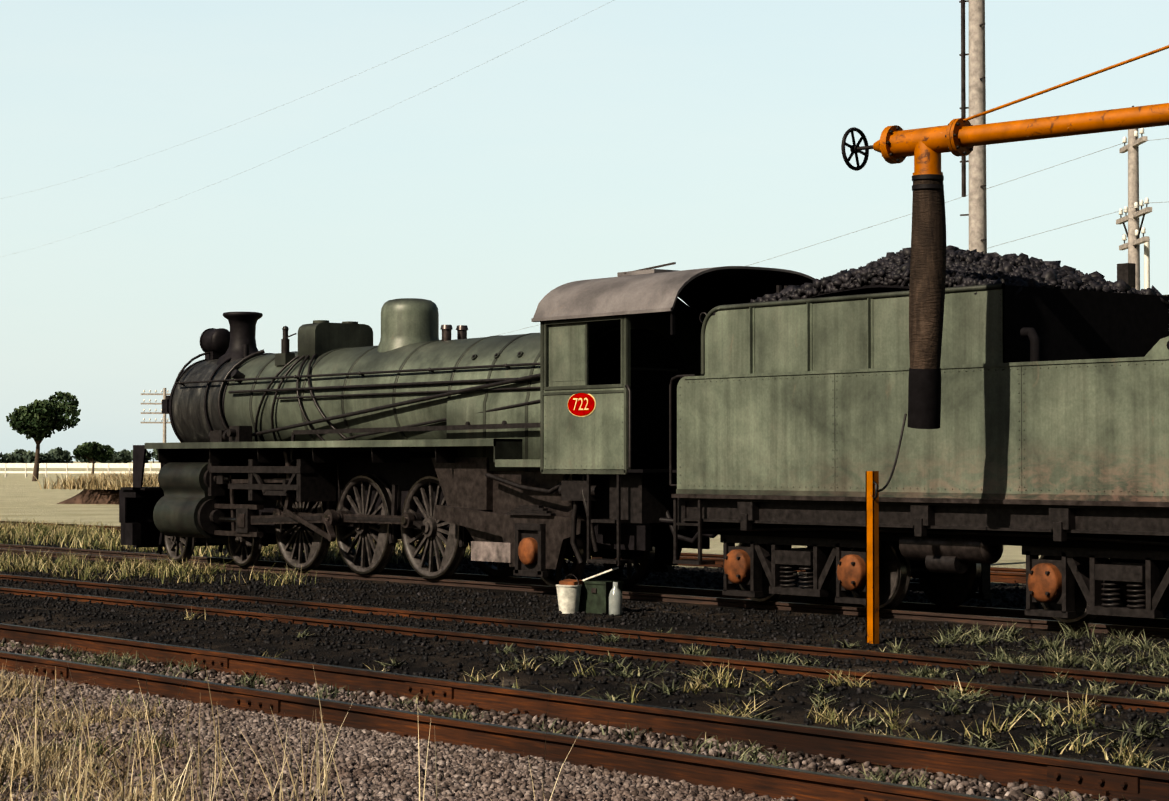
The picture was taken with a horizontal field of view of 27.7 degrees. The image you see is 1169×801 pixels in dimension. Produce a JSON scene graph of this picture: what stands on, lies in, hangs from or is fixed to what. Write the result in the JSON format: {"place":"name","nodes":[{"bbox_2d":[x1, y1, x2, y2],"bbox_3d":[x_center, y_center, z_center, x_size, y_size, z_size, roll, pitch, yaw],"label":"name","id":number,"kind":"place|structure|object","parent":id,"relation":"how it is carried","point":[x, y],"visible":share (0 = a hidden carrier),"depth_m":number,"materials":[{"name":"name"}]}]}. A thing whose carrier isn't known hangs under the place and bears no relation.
{"place":"outdoors","nodes":[
{"label":"outdoors","id":0,"kind":"place"},
{"bbox_2d":[0,461,1168,800],"bbox_3d":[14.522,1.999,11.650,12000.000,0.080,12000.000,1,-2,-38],"label":"ground","id":1,"kind":"structure","parent":0,"point":[22,497],"depth_m":21.81,"materials":[{"name":"grey gravel"}]},
{"bbox_2d":[6,391,80,480],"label":"tree","id":2,"kind":"object","parent":1,"relation":"on","point":[36,420],"visible":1,"depth_m":199.84,"materials":[{"name":"green plant"}]},
{"bbox_2d":[0,447,157,462],"bbox_3d":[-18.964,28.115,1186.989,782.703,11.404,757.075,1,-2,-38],"label":"tree line","id":3,"kind":"object","parent":1,"relation":"on","point":[57,455],"visible":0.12,"depth_m":964.76,"materials":[{"name":"green plant"}]},
{"bbox_2d":[0,463,160,477],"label":"white fence","id":4,"kind":"object","parent":1,"relation":"on","point":[75,465],"visible":0.71,"depth_m":244.40,"materials":[{"name":"white wood"}]},
{"bbox_2d":[57,489,118,503],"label":"earth mound","id":5,"kind":"object","parent":1,"relation":"on","point":[91,496],"visible":0.25,"depth_m":95.33,"materials":[{"name":"brown soil"}]},
{"bbox_2d":[34,471,159,489],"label":"mound grass","id":6,"kind":"structure","parent":5,"relation":"on","point":[108,481],"depth_m":94.56,"materials":[{"name":"plant"}]},
{"bbox_2d":[73,442,114,474],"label":"tree","id":7,"kind":"object","parent":1,"relation":"on","point":[93,452],"visible":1,"depth_m":230.92,"materials":[{"name":"green plant"}]},
{"bbox_2d":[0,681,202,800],"bbox_3d":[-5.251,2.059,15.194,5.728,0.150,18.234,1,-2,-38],"label":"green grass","id":8,"kind":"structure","parent":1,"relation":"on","point":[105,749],"depth_m":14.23,"materials":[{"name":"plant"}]},
{"bbox_2d":[0,666,287,800],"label":"grass stalks","id":9,"kind":"structure","parent":1,"relation":"on","point":[27,764],"depth_m":13.44,"materials":[{"name":"beige plant"}]},
{"bbox_2d":[0,548,316,585],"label":"grass strip","id":10,"kind":"object","parent":1,"relation":"on","point":[32,561],"depth_m":34.98,"materials":[{"name":"green plant"}]},
{"bbox_2d":[141,388,180,442],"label":"telegraph pole","id":11,"kind":"object","parent":1,"relation":"on","point":[164,394],"visible":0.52,"depth_m":150.54,"materials":[{"name":"brown wood"}]},
{"bbox_2d":[0,655,577,800],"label":"tall straw grass","id":12,"kind":"structure","parent":1,"relation":"on","point":[220,765],"depth_m":11.71,"materials":[{"name":"beige plant"}]},
{"bbox_2d":[0,516,591,564],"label":"grass","id":13,"kind":"structure","parent":1,"relation":"on","point":[56,534],"depth_m":46.61,"materials":[{"name":"green plant"}]},
{"bbox_2d":[0,674,778,800],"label":"ballast grit","id":14,"kind":"object","parent":1,"relation":"on","point":[395,768],"visible":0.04,"depth_m":13.18,"materials":[{"name":"grey gravel"}]},
{"bbox_2d":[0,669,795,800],"bbox_3d":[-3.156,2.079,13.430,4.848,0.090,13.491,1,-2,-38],"label":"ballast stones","id":15,"kind":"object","parent":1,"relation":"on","point":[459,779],"visible":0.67,"depth_m":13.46,"materials":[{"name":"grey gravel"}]},
{"bbox_2d":[0,521,1025,583],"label":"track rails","id":16,"kind":"object","parent":1,"relation":"on","point":[1009,575],"visible":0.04,"depth_m":38.70,"materials":[{"name":"brown metal"}]},
{"bbox_2d":[556,574,582,613],"bbox_3d":[-0.171,2.108,25.875,0.294,0.425,0.294,1,-2,-38],"label":"bucket","id":17,"kind":"object","parent":1,"relation":"on","point":[568,593],"visible":0.9,"depth_m":25.77,"materials":[{"name":"metal"}]},
{"bbox_2d":[0,637,1155,800],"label":"ballast stones","id":18,"kind":"object","parent":1,"relation":"on","point":[1013,793],"visible":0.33,"depth_m":15.02,"materials":[{"name":"grey gravel"}]},
{"bbox_2d":[0,623,1168,800],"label":"track rails","id":19,"kind":"structure","parent":1,"relation":"on","point":[1093,778],"depth_m":14.44,"materials":[{"name":"brown rusty steel"}]},
{"bbox_2d":[0,638,1124,800],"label":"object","id":20,"kind":"object","parent":19,"relation":"on","point":[754,758],"visible":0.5,"depth_m":15.92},
{"bbox_2d":[0,560,1168,769],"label":"cinder gravel","id":21,"kind":"structure","parent":1,"relation":"on","point":[634,642],"depth_m":22.27,"materials":[{"name":"black gravel"}]},
{"bbox_2d":[0,574,1168,712],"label":"track rails","id":22,"kind":"object","parent":1,"relation":"on","point":[1150,705],"visible":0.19,"depth_m":20.67,"materials":[{"name":"brown rusty steel"}]},
{"bbox_2d":[0,544,1168,637],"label":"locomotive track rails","id":23,"kind":"object","parent":1,"relation":"on","point":[990,617],"visible":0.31,"depth_m":27.95,"materials":[{"name":"brown rusty steel"}]},
{"bbox_2d":[119,262,814,586],"bbox_3d":[-2.229,0.453,32.967,2.730,3.985,14.150,1,-2,-38],"label":"locomotive","id":24,"kind":"object","parent":23,"relation":"on","point":[543,453],"visible":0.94,"depth_m":31.31,"materials":[{"name":"metal"}]},
{"bbox_2d":[666,245,1168,622],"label":"tender","id":25,"kind":"object","parent":23,"relation":"on","point":[1048,440],"visible":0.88,"depth_m":24.00,"materials":[{"name":"metal"}]},
{"bbox_2d":[579,567,622,613],"bbox_3d":[0.131,2.073,25.950,0.540,0.500,0.326,-1,-2,39],"label":"tool box","id":26,"kind":"object","parent":1,"relation":"on","point":[594,597],"visible":0.77,"depth_m":25.81,"materials":[{"name":"metal"}]},
{"bbox_2d":[609,582,621,615],"bbox_3d":[0.333,2.131,25.477,0.150,0.360,0.150,1,-2,-38],"label":"bottle","id":27,"kind":"object","parent":1,"relation":"on","point":[615,601],"visible":0.88,"depth_m":25.42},
{"bbox_2d":[172,604,1168,770],"bbox_3d":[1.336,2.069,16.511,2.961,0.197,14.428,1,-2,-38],"label":"grass tufts","id":28,"kind":"object","parent":1,"relation":"on","point":[952,694],"visible":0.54,"depth_m":15.83,"materials":[{"name":"green plant"}]},
{"bbox_2d":[595,632,1168,700],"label":"track weeds","id":29,"kind":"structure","parent":1,"relation":"on","point":[933,672],"depth_m":18.25,"materials":[{"name":"green plant"}]},
{"bbox_2d":[866,414,906,643],"bbox_3d":[2.772,1.191,21.849,0.144,2.154,0.762,-1,-2,29],"label":"tie post","id":30,"kind":"object","parent":1,"relation":"on","point":[873,490],"visible":0.9,"depth_m":21.57,"materials":[{"name":"metal"}]},
{"bbox_2d":[646,627,1168,675],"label":"grass tufts","id":31,"kind":"object","parent":1,"relation":"on","point":[1012,639],"visible":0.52,"depth_m":19.71,"materials":[{"name":"green plant"}]},
{"bbox_2d":[959,0,986,253],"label":"yard pole","id":32,"kind":"object","parent":1,"relation":"on","point":[977,214],"visible":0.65,"depth_m":39.61,"materials":[{"name":"grey wood"}]},
{"bbox_2d":[841,45,1168,428],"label":"water column","id":33,"kind":"structure","parent":1,"relation":"on","point":[924,147],"depth_m":22.00,"materials":[{"name":"metal"}]},
{"bbox_2d":[878,621,1168,672],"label":"weeds","id":34,"kind":"object","parent":1,"relation":"on","point":[1097,664],"visible":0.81,"depth_m":20.51,"materials":[{"name":"green plant"}]},
{"bbox_2d":[1116,106,1151,290],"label":"power pole","id":35,"kind":"object","parent":1,"relation":"on","point":[1128,273],"visible":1,"depth_m":51.43,"materials":[{"name":"grey wood"}]},
{"bbox_2d":[1,0,1168,335],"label":"wires","id":36,"kind":"object","parent":35,"relation":"attached to","point":[783,254],"visible":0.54,"depth_m":62.44,"materials":[{"name":"black metal"}]},
{"bbox_2d":[0,0,1168,460],"label":"sky","id":37,"kind":"structure","parent":0,"point":[625,135],"materials":[{"name":"blue"}]},
{"bbox_2d":[3,532,1168,618],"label":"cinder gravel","id":38,"kind":"structure","parent":0,"point":[719,582],"depth_m":34.01,"materials":[{"name":"black gravel"}]}
]}

